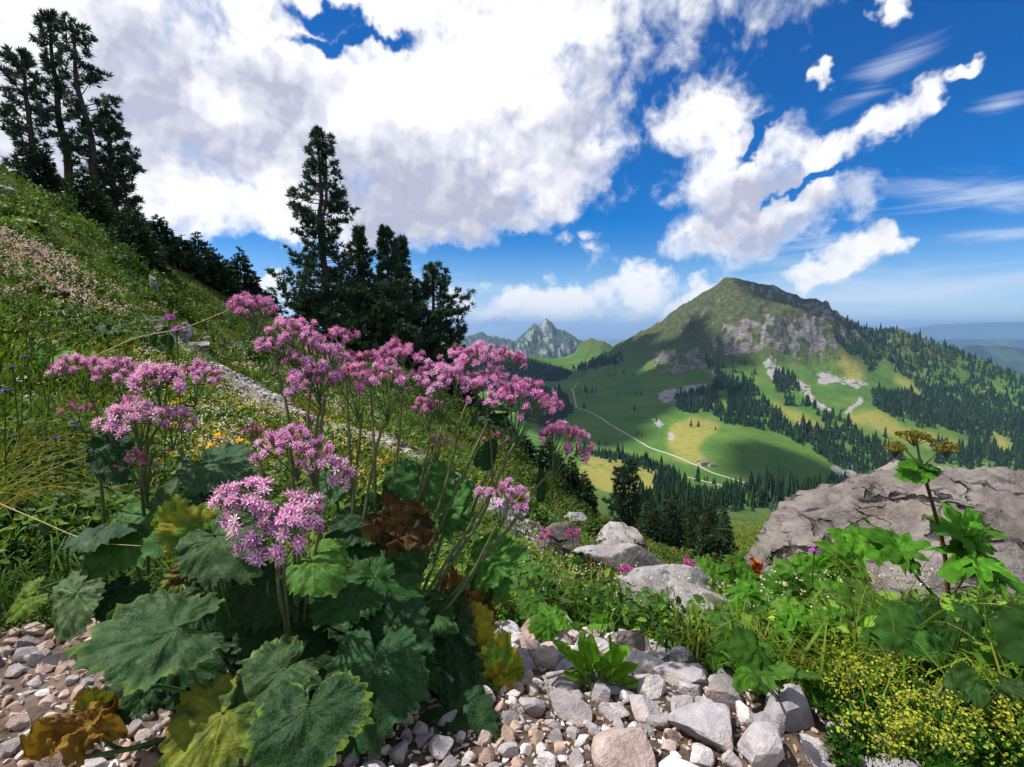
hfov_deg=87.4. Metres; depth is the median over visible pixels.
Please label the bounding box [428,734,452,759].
stone
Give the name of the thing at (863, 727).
yellow flowering herb
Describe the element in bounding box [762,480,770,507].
conifer
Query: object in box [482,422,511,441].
bush
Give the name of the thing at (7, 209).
bush
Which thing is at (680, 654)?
stone
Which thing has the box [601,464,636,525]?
pine tree
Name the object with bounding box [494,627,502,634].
stone
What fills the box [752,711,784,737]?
stone
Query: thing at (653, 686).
stone
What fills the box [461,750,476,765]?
stone
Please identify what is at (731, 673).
stone
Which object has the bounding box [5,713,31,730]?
stone
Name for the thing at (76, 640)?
stone
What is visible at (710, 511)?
spruce tree
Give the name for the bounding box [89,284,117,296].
bush
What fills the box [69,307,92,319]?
bush
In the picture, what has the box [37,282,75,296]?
bush
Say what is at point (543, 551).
grass tuft
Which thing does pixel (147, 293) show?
bush
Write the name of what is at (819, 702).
stone
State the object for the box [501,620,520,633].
stone
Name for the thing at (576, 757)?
stone
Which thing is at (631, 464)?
pine tree
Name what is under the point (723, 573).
leafy plant
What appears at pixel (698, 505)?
conifer
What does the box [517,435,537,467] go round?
conifer
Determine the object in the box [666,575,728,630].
rock
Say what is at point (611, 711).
stone
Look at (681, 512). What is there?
spruce tree
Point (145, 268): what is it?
bush
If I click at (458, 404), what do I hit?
bush
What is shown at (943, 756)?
yellow flowering herb
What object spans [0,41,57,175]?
pine tree
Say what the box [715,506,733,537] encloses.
spruce tree
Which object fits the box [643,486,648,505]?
conifer
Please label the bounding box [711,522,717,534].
spruce tree
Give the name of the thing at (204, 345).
rock
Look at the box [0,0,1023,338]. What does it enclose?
sky
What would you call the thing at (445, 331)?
pine tree
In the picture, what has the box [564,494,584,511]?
bush
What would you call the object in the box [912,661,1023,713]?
leafy plant
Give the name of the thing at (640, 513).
spruce tree
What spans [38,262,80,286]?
bush
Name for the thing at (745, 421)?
conifer
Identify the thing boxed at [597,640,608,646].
stone
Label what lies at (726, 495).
conifer
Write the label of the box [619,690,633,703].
stone
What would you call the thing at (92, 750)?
stone
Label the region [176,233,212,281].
young conifer
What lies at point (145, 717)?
stone
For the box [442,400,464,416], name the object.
bush
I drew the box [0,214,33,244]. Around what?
bush
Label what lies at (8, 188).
rock
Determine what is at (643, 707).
stone
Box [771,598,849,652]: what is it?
leafy plant
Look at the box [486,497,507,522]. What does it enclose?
rock
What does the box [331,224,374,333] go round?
pine tree
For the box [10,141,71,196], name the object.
young conifer
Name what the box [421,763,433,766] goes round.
stone
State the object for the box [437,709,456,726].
stone
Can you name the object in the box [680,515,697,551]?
spruce tree
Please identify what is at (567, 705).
stone
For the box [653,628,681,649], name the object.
leafy plant
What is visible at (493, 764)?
stone
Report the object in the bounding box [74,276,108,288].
bush
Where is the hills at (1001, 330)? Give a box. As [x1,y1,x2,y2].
[903,322,1023,339]
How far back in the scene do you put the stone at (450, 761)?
0.79 m
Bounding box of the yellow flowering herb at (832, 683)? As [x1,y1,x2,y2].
[800,648,916,728]
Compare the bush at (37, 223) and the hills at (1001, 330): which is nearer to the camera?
the bush at (37, 223)
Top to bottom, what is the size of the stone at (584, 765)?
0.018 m
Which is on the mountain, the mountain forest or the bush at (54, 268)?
the mountain forest
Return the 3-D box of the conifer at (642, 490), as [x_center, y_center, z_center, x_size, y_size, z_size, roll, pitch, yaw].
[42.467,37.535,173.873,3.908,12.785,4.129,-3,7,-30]
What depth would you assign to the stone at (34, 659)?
1.07 m
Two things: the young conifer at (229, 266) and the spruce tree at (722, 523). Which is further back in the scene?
the spruce tree at (722, 523)
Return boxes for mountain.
[420,277,1023,530]
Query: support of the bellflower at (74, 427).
on the hillside
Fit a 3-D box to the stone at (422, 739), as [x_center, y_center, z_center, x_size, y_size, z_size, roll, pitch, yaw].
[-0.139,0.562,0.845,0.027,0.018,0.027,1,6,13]
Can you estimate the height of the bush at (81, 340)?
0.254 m
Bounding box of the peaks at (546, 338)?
[498,319,582,358]
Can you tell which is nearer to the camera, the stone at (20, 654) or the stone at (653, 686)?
the stone at (653, 686)
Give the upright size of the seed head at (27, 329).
0.576 m
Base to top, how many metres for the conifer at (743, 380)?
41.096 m
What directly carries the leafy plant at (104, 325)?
on the hillside
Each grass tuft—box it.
[0,392,205,478]
[0,428,199,528]
[23,392,98,432]
[128,423,174,440]
[517,533,570,559]
[521,544,575,567]
[548,560,624,603]
[549,583,608,620]
[576,535,668,597]
[722,526,1011,674]
[725,635,826,700]
[761,501,1018,659]
[916,572,1023,701]
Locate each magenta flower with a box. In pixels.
[538,527,554,546]
[566,527,579,558]
[618,564,639,573]
[683,556,697,566]
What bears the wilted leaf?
on the hillside
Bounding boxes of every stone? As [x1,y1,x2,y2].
[0,646,13,657]
[0,655,4,666]
[0,733,28,757]
[4,664,24,677]
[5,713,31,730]
[13,646,38,662]
[15,634,42,648]
[22,622,47,634]
[23,648,52,666]
[26,674,45,687]
[35,653,67,673]
[38,754,74,766]
[58,656,75,668]
[63,635,82,650]
[81,757,109,766]
[84,624,95,637]
[85,743,97,753]
[126,719,142,737]
[134,712,154,720]
[134,728,155,743]
[139,751,160,766]
[344,752,359,766]
[361,759,385,766]
[388,739,407,763]
[399,712,413,726]
[400,727,412,740]
[416,732,433,748]
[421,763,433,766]
[427,703,442,709]
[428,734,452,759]
[437,670,453,696]
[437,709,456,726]
[439,755,459,766]
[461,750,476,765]
[477,729,491,746]
[478,747,494,763]
[483,685,495,701]
[487,762,498,766]
[494,621,502,627]
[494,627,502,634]
[497,742,517,757]
[499,710,519,722]
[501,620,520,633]
[501,723,516,741]
[511,631,525,644]
[517,650,533,674]
[519,636,540,653]
[519,697,545,716]
[521,618,529,632]
[524,629,532,637]
[531,634,542,644]
[531,645,559,670]
[532,729,543,745]
[536,750,556,766]
[540,641,557,649]
[544,670,581,690]
[548,722,562,730]
[548,728,562,742]
[549,688,591,725]
[555,637,568,645]
[555,659,574,670]
[556,629,574,643]
[558,651,565,659]
[568,629,581,639]
[568,645,577,650]
[569,689,583,698]
[569,746,584,765]
[574,734,589,747]
[574,763,590,766]
[583,720,599,734]
[586,628,604,633]
[586,632,599,637]
[591,681,610,702]
[591,727,656,766]
[594,669,632,694]
[595,636,608,642]
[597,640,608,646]
[598,643,624,660]
[598,702,629,720]
[612,716,624,727]
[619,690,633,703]
[625,648,663,674]
[629,694,660,721]
[633,629,650,650]
[633,673,650,678]
[637,674,666,698]
[638,723,654,736]
[642,650,658,657]
[645,712,670,729]
[649,639,666,649]
[653,661,706,686]
[655,644,669,660]
[661,739,676,751]
[663,728,680,741]
[669,645,695,663]
[669,701,733,752]
[670,695,692,711]
[678,681,700,698]
[689,663,708,677]
[690,743,714,766]
[695,696,713,701]
[706,673,743,706]
[713,668,734,678]
[721,749,743,766]
[735,700,753,724]
[735,721,784,766]
[748,689,765,695]
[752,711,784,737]
[763,683,814,732]
[799,733,828,766]
[812,696,838,708]
[820,760,834,766]
[826,721,853,749]
[859,735,920,766]
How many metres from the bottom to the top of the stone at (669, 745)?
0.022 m
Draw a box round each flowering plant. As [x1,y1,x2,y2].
[5,352,223,645]
[19,421,358,766]
[226,291,595,766]
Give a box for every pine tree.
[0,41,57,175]
[20,7,76,196]
[52,10,145,208]
[84,106,147,234]
[264,124,364,338]
[282,288,324,328]
[313,279,393,350]
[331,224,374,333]
[348,273,435,365]
[349,224,425,351]
[391,233,441,364]
[411,260,477,379]
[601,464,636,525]
[613,456,643,528]
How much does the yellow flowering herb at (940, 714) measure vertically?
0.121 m
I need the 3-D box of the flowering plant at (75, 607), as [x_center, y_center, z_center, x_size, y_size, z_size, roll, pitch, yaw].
[-0.804,0.215,1.113,0.378,0.565,0.257,1,6,12]
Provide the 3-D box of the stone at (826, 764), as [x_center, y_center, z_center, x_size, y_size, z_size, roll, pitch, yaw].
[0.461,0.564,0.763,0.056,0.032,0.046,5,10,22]
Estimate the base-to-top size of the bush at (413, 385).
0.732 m
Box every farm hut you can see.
[696,460,708,465]
[707,462,715,466]
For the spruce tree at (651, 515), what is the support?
on the hillside
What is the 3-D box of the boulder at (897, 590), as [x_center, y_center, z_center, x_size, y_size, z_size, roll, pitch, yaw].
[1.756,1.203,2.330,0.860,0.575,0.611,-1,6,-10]
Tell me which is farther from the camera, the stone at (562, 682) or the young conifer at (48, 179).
the young conifer at (48, 179)
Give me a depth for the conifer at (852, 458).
888.44 m
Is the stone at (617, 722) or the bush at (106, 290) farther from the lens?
the bush at (106, 290)
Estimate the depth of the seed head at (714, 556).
2.28 m
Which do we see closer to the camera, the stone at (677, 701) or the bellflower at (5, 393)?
the stone at (677, 701)
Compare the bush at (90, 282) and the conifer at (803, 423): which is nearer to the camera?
the bush at (90, 282)
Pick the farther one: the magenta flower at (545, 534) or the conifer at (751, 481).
the conifer at (751, 481)
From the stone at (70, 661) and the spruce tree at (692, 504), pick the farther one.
the spruce tree at (692, 504)
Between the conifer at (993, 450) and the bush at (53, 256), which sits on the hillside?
the bush at (53, 256)
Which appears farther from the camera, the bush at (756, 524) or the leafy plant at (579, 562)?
the bush at (756, 524)
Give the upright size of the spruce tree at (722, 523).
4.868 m
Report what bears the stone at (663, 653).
on the hillside
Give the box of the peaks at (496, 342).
[461,332,513,348]
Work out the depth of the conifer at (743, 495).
356.14 m
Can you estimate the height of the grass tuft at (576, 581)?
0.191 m
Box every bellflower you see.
[3,389,15,491]
[7,366,32,476]
[19,355,29,435]
[41,324,54,380]
[51,437,59,477]
[72,425,80,479]
[117,320,130,359]
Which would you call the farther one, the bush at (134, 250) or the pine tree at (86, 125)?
the pine tree at (86, 125)
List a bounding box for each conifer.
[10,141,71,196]
[54,166,119,234]
[106,210,173,277]
[113,202,172,254]
[131,225,170,279]
[145,214,197,274]
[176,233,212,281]
[189,231,211,257]
[195,247,243,298]
[209,258,251,304]
[229,246,272,307]
[263,289,288,314]
[443,370,480,407]
[469,397,509,438]
[500,417,519,440]
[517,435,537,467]
[530,434,570,497]
[556,449,567,481]
[562,456,593,512]
[577,470,601,516]
[615,442,619,458]
[621,444,625,457]
[637,478,641,493]
[641,481,644,495]
[642,452,648,466]
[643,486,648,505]
[643,522,672,546]
[654,490,661,514]
[657,483,669,515]
[658,468,662,489]
[663,515,691,550]
[665,472,670,488]
[672,482,675,504]
[684,472,687,487]
[688,531,735,564]
[692,484,698,502]
[694,465,700,481]
[695,497,702,514]
[701,486,706,511]
[710,490,717,512]
[714,483,719,507]
[718,486,726,508]
[724,488,730,504]
[728,486,732,503]
[729,496,738,511]
[733,478,737,489]
[736,489,744,509]
[740,371,744,386]
[741,411,748,425]
[741,489,746,503]
[748,470,755,492]
[748,492,756,507]
[755,475,760,489]
[755,484,762,507]
[760,464,769,485]
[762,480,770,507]
[767,472,774,503]
[767,476,783,510]
[774,467,780,482]
[780,471,784,484]
[800,413,805,429]
[814,421,818,434]
[822,432,826,445]
[826,421,830,434]
[849,450,853,463]
[879,448,885,462]
[992,445,996,459]
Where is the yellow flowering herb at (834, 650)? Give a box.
[809,630,862,679]
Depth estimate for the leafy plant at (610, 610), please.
1.56 m
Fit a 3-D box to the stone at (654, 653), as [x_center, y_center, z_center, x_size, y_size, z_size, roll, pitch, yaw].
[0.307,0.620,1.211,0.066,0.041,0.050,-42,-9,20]
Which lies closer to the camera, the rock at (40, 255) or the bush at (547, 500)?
the rock at (40, 255)
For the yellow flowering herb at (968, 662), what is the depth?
0.96 m
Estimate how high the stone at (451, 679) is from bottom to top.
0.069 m
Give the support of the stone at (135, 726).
on the hillside
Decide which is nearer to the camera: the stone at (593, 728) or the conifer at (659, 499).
the stone at (593, 728)
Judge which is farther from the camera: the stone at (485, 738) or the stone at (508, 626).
the stone at (508, 626)
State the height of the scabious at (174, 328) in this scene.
0.704 m
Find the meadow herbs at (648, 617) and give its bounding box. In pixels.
[0,161,1023,702]
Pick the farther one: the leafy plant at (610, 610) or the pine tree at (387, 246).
the pine tree at (387, 246)
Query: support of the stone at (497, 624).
on the hillside
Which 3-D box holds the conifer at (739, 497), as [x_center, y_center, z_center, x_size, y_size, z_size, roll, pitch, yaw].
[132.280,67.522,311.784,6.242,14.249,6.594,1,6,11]
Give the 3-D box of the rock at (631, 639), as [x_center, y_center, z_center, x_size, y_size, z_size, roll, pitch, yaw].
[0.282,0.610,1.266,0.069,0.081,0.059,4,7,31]
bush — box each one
[0,201,23,215]
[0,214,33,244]
[0,338,31,358]
[25,216,47,231]
[36,237,63,248]
[37,189,78,212]
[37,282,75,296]
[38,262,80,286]
[39,298,64,310]
[44,252,63,263]
[49,306,76,321]
[52,301,91,316]
[53,320,84,335]
[55,243,94,256]
[60,335,92,349]
[62,215,98,233]
[68,270,83,279]
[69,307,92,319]
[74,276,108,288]
[78,316,99,333]
[88,304,109,314]
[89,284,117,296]
[92,223,118,238]
[96,291,130,305]
[102,312,125,323]
[109,240,140,256]
[109,250,138,269]
[110,246,137,262]
[125,323,160,335]
[130,262,148,272]
[139,285,162,305]
[156,271,188,290]
[157,291,186,306]
[168,358,187,367]
[175,305,193,321]
[177,281,215,303]
[206,303,247,328]
[233,348,266,360]
[239,326,282,346]
[240,347,260,362]
[251,311,269,320]
[255,344,277,362]
[258,367,277,377]
[272,339,307,359]
[395,372,432,396]
[418,393,441,416]
[441,392,474,419]
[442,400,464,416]
[464,406,483,429]
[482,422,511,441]
[496,431,524,458]
[512,446,529,464]
[527,471,555,489]
[532,485,555,514]
[543,467,568,500]
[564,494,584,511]
[577,522,602,540]
[580,500,593,518]
[581,514,602,535]
[596,512,619,527]
[650,543,672,558]
[655,552,676,563]
[657,554,682,564]
[661,550,689,563]
[731,518,758,528]
[734,527,756,536]
[735,541,753,550]
[748,518,762,529]
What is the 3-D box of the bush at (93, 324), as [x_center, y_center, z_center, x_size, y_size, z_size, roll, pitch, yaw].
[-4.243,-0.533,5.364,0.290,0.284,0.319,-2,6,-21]
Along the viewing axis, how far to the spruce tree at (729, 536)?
40.08 m
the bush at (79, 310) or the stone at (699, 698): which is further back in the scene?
the bush at (79, 310)
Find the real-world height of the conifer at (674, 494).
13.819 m
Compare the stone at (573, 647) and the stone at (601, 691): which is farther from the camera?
the stone at (573, 647)
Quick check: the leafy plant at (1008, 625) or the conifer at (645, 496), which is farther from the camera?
the conifer at (645, 496)
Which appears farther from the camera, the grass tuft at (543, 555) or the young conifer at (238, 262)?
the young conifer at (238, 262)
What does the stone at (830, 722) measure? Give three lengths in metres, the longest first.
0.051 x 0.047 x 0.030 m
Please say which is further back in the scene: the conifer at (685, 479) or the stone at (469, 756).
the conifer at (685, 479)
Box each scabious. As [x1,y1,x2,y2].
[163,314,182,560]
[171,326,184,496]
[806,547,819,605]
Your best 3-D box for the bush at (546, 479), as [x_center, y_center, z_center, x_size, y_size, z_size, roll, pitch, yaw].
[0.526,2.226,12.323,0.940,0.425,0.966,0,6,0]
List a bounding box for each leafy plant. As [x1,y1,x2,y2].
[0,201,36,246]
[0,411,89,472]
[30,477,140,513]
[33,339,76,378]
[62,304,130,342]
[113,315,174,354]
[458,559,551,587]
[516,591,564,642]
[522,549,585,572]
[553,631,638,691]
[556,609,614,638]
[582,603,629,630]
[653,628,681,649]
[684,601,744,650]
[692,552,752,595]
[705,626,789,695]
[707,578,778,625]
[732,661,818,701]
[739,551,826,598]
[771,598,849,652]
[786,524,882,593]
[821,577,888,611]
[835,584,922,647]
[860,595,982,689]
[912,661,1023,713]
[945,596,1023,681]
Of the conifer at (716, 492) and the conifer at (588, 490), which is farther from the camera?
the conifer at (716, 492)
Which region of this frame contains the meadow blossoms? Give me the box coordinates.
[0,223,937,629]
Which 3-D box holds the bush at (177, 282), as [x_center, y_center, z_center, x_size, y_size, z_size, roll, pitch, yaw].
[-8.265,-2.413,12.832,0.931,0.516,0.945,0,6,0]
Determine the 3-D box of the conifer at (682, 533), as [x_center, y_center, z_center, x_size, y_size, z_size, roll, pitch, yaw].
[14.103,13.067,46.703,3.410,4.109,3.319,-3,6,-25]
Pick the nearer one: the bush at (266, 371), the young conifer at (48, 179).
the bush at (266, 371)
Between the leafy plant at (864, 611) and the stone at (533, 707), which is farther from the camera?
the leafy plant at (864, 611)
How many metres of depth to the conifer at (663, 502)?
151.51 m
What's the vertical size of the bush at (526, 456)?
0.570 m
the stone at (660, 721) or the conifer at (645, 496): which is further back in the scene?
the conifer at (645, 496)
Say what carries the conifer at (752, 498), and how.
on the mountain
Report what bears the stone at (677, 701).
on the hillside
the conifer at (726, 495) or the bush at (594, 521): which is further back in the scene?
the conifer at (726, 495)
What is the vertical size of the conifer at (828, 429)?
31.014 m
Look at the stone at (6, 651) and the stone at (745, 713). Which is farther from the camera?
the stone at (6, 651)
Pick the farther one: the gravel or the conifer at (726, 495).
the conifer at (726, 495)
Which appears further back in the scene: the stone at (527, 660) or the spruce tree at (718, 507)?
the spruce tree at (718, 507)
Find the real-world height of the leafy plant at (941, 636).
0.267 m
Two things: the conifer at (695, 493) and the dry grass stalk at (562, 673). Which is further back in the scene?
the conifer at (695, 493)
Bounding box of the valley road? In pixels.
[571,382,745,482]
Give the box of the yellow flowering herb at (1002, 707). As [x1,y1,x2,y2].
[939,658,1023,733]
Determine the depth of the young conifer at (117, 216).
18.52 m
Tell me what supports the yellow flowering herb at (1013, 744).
on the hillside
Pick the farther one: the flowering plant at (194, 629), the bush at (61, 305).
the bush at (61, 305)
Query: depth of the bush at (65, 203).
13.54 m
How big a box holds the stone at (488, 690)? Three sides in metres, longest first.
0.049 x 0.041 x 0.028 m
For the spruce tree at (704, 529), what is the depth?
48.64 m
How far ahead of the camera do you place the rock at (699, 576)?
1.92 m
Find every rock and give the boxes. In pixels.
[0,185,16,195]
[26,247,46,261]
[149,274,158,293]
[178,321,191,342]
[188,341,209,354]
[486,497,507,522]
[533,522,580,558]
[563,512,586,525]
[571,542,662,574]
[596,521,647,550]
[617,564,713,606]
[617,630,644,650]
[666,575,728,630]
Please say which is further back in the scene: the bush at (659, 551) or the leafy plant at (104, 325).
the bush at (659, 551)
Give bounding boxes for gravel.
[0,336,856,766]
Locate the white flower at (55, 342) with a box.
[43,340,63,479]
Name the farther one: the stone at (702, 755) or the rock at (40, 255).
the rock at (40, 255)
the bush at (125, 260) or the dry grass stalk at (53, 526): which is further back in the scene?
the bush at (125, 260)
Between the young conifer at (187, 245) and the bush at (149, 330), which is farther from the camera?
the young conifer at (187, 245)
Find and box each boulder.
[744,459,1023,599]
[878,588,941,599]
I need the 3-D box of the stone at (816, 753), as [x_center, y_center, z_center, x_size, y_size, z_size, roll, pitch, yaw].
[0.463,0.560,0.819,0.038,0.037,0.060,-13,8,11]
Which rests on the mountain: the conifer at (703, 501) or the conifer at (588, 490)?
the conifer at (703, 501)
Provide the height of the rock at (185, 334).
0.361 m
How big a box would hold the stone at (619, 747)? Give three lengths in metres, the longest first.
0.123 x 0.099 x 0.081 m
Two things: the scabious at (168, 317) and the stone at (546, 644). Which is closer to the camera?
the stone at (546, 644)
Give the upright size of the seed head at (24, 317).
0.596 m
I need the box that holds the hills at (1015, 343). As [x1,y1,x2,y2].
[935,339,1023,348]
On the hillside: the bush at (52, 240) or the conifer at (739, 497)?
the bush at (52, 240)
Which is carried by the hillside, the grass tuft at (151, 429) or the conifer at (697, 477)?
the grass tuft at (151, 429)
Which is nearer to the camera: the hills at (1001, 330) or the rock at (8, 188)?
the rock at (8, 188)
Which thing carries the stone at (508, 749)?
on the hillside
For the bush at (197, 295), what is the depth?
13.88 m
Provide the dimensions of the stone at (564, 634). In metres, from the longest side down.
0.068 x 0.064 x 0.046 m
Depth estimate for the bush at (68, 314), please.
5.31 m
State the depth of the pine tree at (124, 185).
22.40 m
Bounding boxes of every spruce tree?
[632,499,644,527]
[634,501,650,526]
[638,496,659,532]
[638,504,670,545]
[656,494,686,549]
[673,501,688,535]
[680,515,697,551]
[681,496,700,526]
[681,505,698,536]
[692,514,709,542]
[695,516,713,545]
[699,498,718,529]
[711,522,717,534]
[712,505,733,533]
[714,515,735,546]
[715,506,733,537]
[716,524,738,554]
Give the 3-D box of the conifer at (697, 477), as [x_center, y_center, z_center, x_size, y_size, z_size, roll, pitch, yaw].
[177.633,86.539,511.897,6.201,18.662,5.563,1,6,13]
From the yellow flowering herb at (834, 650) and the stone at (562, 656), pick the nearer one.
the yellow flowering herb at (834, 650)
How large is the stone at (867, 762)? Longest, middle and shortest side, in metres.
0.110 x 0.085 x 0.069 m
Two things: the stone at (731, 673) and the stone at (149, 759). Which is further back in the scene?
the stone at (731, 673)
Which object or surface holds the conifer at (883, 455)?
on the mountain
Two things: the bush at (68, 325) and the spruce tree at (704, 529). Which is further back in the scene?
the spruce tree at (704, 529)
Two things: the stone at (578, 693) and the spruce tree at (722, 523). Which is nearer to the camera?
the stone at (578, 693)
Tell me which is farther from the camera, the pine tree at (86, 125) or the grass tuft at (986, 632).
the pine tree at (86, 125)
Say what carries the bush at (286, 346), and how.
on the hillside
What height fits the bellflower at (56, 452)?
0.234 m
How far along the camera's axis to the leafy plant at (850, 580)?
1.37 m
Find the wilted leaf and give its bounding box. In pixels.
[749,554,762,575]
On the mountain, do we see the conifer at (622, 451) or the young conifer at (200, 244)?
the conifer at (622, 451)
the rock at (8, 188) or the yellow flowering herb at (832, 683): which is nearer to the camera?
the yellow flowering herb at (832, 683)
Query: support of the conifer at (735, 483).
on the mountain
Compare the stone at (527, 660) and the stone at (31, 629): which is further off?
the stone at (31, 629)
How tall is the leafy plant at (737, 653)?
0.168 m
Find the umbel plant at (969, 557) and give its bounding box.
[855,429,1023,601]
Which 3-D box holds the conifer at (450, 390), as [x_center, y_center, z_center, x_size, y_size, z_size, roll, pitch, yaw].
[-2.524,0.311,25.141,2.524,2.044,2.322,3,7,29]
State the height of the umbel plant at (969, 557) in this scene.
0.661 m
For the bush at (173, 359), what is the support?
on the hillside
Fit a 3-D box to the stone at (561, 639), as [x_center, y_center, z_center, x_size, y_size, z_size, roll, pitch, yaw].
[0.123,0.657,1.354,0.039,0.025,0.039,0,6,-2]
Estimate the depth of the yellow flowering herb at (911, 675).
0.93 m
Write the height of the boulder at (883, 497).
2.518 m
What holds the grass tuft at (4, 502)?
on the hillside
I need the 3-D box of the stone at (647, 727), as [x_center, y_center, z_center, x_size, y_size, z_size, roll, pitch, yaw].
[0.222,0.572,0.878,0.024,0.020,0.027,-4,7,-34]
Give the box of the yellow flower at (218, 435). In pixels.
[214,432,221,445]
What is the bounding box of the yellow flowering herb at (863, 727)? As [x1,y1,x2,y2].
[821,692,937,766]
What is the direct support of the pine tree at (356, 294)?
on the hillside
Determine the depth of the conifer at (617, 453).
562.42 m
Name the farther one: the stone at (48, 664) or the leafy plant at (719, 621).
the leafy plant at (719, 621)
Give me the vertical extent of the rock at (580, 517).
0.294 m
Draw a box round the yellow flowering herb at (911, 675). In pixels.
[850,649,943,716]
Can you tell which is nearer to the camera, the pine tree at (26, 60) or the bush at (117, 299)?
the bush at (117, 299)
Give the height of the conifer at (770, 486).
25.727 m
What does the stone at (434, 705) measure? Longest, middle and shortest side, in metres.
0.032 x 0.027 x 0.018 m
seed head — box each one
[22,314,43,412]
[23,327,53,433]
[712,553,716,589]
[729,559,734,585]
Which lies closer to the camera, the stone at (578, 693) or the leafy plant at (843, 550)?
the stone at (578, 693)
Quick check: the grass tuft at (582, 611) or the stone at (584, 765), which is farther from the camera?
the grass tuft at (582, 611)
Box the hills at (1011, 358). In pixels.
[955,345,1023,375]
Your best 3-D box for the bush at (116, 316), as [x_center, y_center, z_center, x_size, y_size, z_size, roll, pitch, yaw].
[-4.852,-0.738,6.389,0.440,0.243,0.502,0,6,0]
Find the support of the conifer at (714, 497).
on the mountain
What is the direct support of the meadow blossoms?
on the hillside
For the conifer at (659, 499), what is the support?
on the mountain
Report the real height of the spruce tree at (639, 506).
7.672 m
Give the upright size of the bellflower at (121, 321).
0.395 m
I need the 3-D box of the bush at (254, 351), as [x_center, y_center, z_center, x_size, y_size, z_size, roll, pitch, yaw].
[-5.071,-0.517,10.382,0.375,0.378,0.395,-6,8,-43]
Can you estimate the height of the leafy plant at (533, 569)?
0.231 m
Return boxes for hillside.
[0,167,1021,766]
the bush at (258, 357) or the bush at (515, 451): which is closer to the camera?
the bush at (258, 357)
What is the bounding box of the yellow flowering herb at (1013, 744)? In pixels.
[935,695,1023,766]
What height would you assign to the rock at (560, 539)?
0.280 m
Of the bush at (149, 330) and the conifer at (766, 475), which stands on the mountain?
the conifer at (766, 475)
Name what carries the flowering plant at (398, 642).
on the hillside
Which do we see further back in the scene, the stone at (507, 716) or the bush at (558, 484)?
the bush at (558, 484)
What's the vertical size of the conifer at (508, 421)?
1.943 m
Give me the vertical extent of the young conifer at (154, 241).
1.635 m
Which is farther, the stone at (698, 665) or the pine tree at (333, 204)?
the pine tree at (333, 204)
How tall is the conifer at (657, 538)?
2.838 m
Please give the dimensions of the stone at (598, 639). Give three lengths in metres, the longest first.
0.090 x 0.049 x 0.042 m
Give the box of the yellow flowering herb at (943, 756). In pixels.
[868,708,975,766]
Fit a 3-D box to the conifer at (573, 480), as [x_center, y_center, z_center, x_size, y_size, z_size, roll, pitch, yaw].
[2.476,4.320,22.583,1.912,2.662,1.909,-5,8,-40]
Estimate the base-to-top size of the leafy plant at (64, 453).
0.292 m
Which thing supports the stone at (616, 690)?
on the hillside
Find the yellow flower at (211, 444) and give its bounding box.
[206,443,215,448]
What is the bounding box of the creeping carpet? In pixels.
[0,526,325,629]
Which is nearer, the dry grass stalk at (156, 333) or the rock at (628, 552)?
the dry grass stalk at (156, 333)
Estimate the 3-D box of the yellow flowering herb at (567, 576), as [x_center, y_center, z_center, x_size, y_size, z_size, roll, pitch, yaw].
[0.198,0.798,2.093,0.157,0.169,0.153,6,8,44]
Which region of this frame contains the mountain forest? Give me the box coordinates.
[450,314,1023,511]
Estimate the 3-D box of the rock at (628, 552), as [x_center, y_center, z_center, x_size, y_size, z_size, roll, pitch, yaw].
[0.736,1.223,3.507,0.731,0.404,0.320,23,1,-12]
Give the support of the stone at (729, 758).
on the hillside
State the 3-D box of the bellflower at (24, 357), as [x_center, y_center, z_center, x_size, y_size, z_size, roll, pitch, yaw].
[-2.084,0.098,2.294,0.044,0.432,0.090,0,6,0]
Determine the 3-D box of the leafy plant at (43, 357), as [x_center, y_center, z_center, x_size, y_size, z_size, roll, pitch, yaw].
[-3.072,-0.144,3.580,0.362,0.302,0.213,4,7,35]
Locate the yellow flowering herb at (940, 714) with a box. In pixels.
[882,678,1000,766]
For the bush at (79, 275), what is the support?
on the hillside
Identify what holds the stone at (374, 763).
on the hillside
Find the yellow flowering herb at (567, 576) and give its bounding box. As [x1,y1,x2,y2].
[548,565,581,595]
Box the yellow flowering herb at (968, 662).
[922,653,979,685]
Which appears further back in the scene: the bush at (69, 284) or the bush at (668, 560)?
the bush at (668, 560)
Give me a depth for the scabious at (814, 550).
1.56 m
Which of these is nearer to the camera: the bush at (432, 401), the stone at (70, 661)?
the stone at (70, 661)
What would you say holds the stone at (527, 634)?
on the hillside
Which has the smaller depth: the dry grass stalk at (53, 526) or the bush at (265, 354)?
the dry grass stalk at (53, 526)
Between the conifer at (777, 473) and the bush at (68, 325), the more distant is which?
the conifer at (777, 473)
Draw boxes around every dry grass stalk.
[0,503,138,545]
[94,310,228,356]
[546,670,651,685]
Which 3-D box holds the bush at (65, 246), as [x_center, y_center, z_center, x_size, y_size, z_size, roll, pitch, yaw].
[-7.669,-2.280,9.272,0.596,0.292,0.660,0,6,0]
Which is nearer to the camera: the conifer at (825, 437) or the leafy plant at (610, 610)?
the leafy plant at (610, 610)
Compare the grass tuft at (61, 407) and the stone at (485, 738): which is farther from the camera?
the grass tuft at (61, 407)
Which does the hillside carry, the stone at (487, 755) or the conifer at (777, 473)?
the stone at (487, 755)
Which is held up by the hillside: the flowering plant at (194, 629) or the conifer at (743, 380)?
the flowering plant at (194, 629)
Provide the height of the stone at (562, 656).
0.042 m
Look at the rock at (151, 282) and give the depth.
10.37 m

